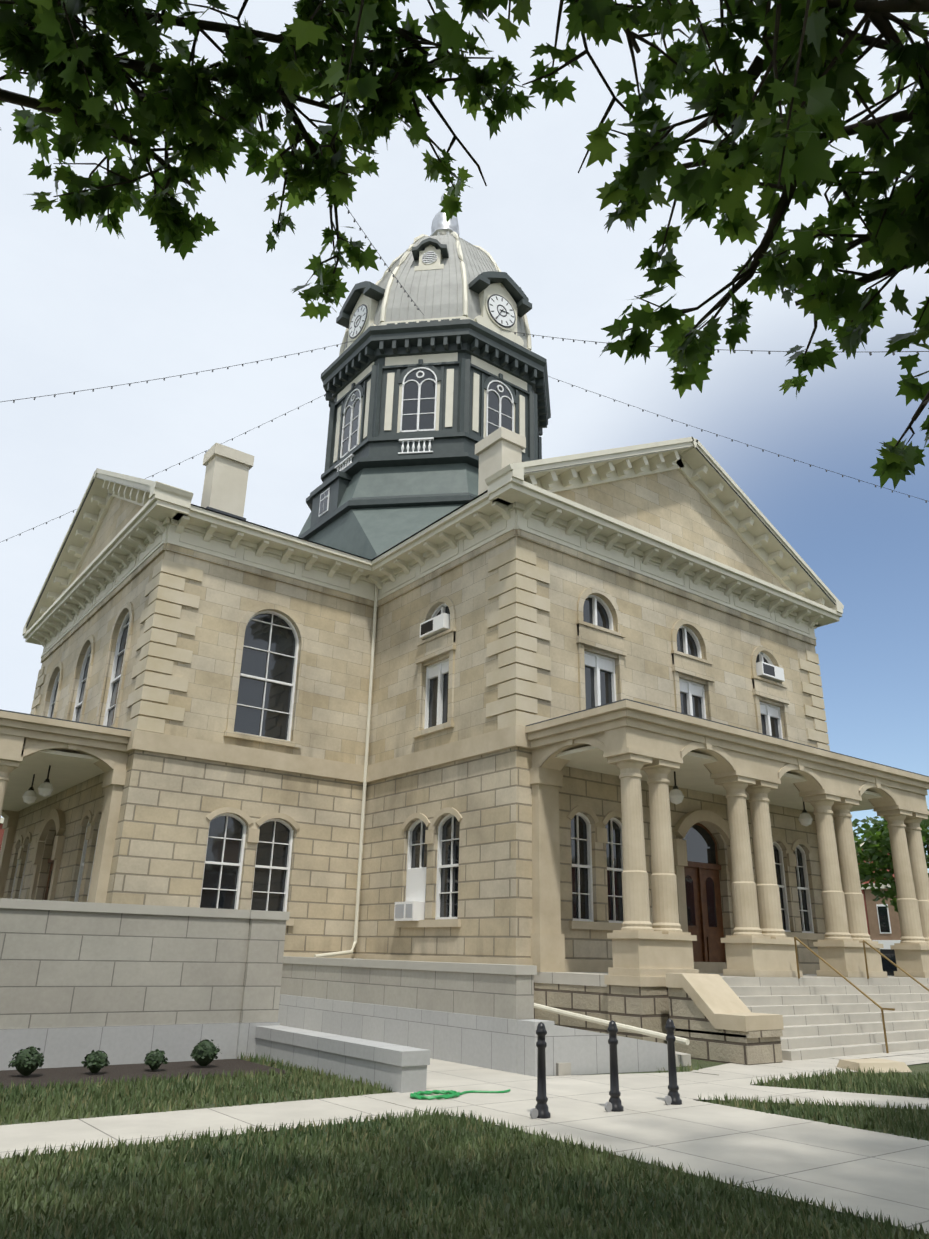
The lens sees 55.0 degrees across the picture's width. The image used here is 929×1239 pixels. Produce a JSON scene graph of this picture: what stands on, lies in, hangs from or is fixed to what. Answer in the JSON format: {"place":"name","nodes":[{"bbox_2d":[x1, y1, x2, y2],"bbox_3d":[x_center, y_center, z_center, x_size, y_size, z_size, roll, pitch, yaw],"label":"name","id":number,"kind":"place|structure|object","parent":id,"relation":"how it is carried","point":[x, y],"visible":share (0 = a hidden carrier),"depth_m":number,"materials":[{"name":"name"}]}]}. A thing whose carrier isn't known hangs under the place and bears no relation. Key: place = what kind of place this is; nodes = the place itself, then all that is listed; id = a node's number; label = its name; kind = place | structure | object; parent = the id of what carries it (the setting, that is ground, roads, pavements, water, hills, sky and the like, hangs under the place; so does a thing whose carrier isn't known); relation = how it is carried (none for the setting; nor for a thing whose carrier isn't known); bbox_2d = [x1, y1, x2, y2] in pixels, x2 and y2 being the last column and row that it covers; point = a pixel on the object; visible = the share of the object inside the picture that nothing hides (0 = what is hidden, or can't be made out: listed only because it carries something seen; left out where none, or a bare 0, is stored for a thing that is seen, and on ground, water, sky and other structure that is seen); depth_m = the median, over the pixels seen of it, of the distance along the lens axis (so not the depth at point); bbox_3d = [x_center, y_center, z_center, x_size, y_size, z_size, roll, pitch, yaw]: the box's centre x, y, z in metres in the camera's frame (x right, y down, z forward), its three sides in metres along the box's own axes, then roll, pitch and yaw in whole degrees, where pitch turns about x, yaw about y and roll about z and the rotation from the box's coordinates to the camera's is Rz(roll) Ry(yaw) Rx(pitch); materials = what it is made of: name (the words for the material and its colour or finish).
{"place":"outdoors","nodes":[
{"label":"outdoors","id":0,"kind":"place"},
{"bbox_2d":[0,1053,928,1238],"bbox_3d":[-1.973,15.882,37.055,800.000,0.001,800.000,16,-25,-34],"label":"ground grass","id":1,"kind":"structure","parent":0,"point":[923,1068],"depth_m":7.95,"materials":[{"name":"green plant"}]},
{"bbox_2d":[0,823,4,849],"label":"town building","id":2,"kind":"structure","parent":1,"relation":"on","point":[1,832],"depth_m":84.41,"materials":[{"name":"red brick"}]},
{"bbox_2d":[0,1059,287,1088],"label":"mulch bed","id":3,"kind":"object","parent":1,"relation":"on","point":[45,1076],"depth_m":14.59,"materials":[{"name":"brown soil"}]},
{"bbox_2d":[8,1039,221,1075],"bbox_3d":[-6.452,6.943,14.088,5.466,0.421,0.630,15,-25,-33],"label":"shrub","id":4,"kind":"object","parent":3,"relation":"on","point":[202,1060],"visible":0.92,"depth_m":14.31,"materials":[{"name":"green plant"}]},
{"bbox_2d":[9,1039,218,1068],"bbox_3d":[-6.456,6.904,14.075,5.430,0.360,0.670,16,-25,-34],"label":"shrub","id":5,"kind":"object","parent":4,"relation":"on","point":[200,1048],"visible":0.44,"depth_m":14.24,"materials":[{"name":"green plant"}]},
{"bbox_2d":[0,908,533,1028],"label":"stone ramp wall","id":6,"kind":"structure","parent":1,"relation":"on","point":[59,969],"depth_m":16.36,"materials":[{"name":"grey stone"}]},
{"bbox_2d":[0,898,536,974],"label":"wall coping","id":7,"kind":"object","parent":6,"relation":"on","point":[10,903],"visible":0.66,"depth_m":16.93,"materials":[{"name":"grey stone"}]},
{"bbox_2d":[0,994,667,1092],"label":"low wall","id":8,"kind":"structure","parent":1,"relation":"on","point":[396,1049],"depth_m":15.91,"materials":[{"name":"grey concrete"}]},
{"bbox_2d":[0,1049,928,1233],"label":"concrete sidewalk","id":9,"kind":"structure","parent":1,"relation":"on","point":[878,1173],"depth_m":10.76,"materials":[{"name":"grey concrete"}]},
{"bbox_2d":[410,1089,510,1099],"bbox_3d":[-0.052,6.920,13.054,1.730,0.053,0.521,16,-25,-34],"label":"garden hose","id":10,"kind":"object","parent":9,"relation":"on","point":[446,1095],"visible":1,"depth_m":12.92,"materials":[{"name":"green rubber"}]},
{"bbox_2d":[530,1022,550,1118],"bbox_3d":[0.955,5.808,11.524,0.330,1.110,0.214,16,-25,-34],"label":"bollard","id":11,"kind":"object","parent":9,"relation":"on","point":[540,1110],"visible":1,"depth_m":11.48,"materials":[{"name":"black metal"}]},
{"bbox_2d":[605,1020,623,1111],"bbox_3d":[1.994,6.061,12.140,0.330,1.110,0.214,16,-25,-34],"label":"bollard","id":12,"kind":"object","parent":9,"relation":"on","point":[614,1104],"visible":1,"depth_m":12.09,"materials":[{"name":"black metal"}]},
{"bbox_2d":[664,1018,681,1104],"bbox_3d":[2.940,6.333,12.808,0.330,1.110,0.214,16,-25,-34],"label":"bollard","id":13,"kind":"object","parent":9,"relation":"on","point":[672,1097],"visible":1,"depth_m":12.77,"materials":[{"name":"black metal"}]},
{"bbox_2d":[837,1058,911,1072],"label":"stone block","id":14,"kind":"structure","parent":9,"relation":"on","point":[878,1064],"depth_m":17.04,"materials":[{"name":"beige stone"}]},
{"bbox_2d":[0,191,928,1064],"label":"courthouse","id":15,"kind":"structure","parent":1,"relation":"on","point":[612,777],"depth_m":27.58,"materials":[{"name":"stone"}]},
{"bbox_2d":[1,6,928,541],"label":"string lights","id":16,"kind":"object","parent":15,"relation":"attached to","point":[503,330],"visible":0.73,"depth_m":39.66,"materials":[{"name":"grey metal"}]},
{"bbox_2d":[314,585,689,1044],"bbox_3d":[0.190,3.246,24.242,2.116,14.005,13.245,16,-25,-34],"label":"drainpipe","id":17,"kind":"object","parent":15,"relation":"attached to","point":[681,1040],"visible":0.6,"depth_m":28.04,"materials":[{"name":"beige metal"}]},
{"bbox_2d":[0,0,928,489],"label":"overhanging tree","id":18,"kind":"object","parent":1,"relation":"on","point":[64,56],"visible":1,"depth_m":4.41,"materials":[{"name":"green plant"}]},
{"bbox_2d":[0,1052,928,1238],"bbox_3d":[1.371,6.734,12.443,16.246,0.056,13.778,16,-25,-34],"label":"grass blade","id":19,"kind":"object","parent":1,"relation":"on","point":[364,1157],"visible":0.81,"depth_m":8.04,"materials":[{"name":"green plant"}]},
{"bbox_2d":[858,849,894,938],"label":"town building","id":20,"kind":"structure","parent":1,"relation":"on","point":[862,890],"depth_m":85.81,"materials":[{"name":"red brick"}]},
{"bbox_2d":[864,888,901,939],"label":"brick building","id":21,"kind":"structure","parent":1,"relation":"on","point":[875,934],"depth_m":84.17,"materials":[{"name":"brown brick"}]},
{"bbox_2d":[861,883,890,888],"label":"building cornice","id":22,"kind":"structure","parent":21,"relation":"on","point":[882,886],"depth_m":84.72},
{"bbox_2d":[852,809,928,911],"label":"tree","id":23,"kind":"object","parent":1,"relation":"on","point":[877,837],"visible":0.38,"depth_m":53.16,"materials":[{"name":"green plant"}]},
{"bbox_2d":[0,0,928,872],"label":"sky","id":24,"kind":"structure","parent":0,"point":[85,307],"materials":[{"name":"blue"}]},
{"bbox_2d":[556,1051,690,1075],"bbox_3d":[-0.786,9.646,21.077,3.500,0.950,12.520,16,-25,-34],"label":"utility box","id":25,"kind":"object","parent":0,"point":[564,1069],"visible":0.14,"depth_m":17.04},
{"bbox_2d":[872,904,900,975],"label":"window","id":26,"kind":"structure","parent":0,"point":[889,968],"depth_m":83.12,"materials":[{"name":"black glass"}]}
]}

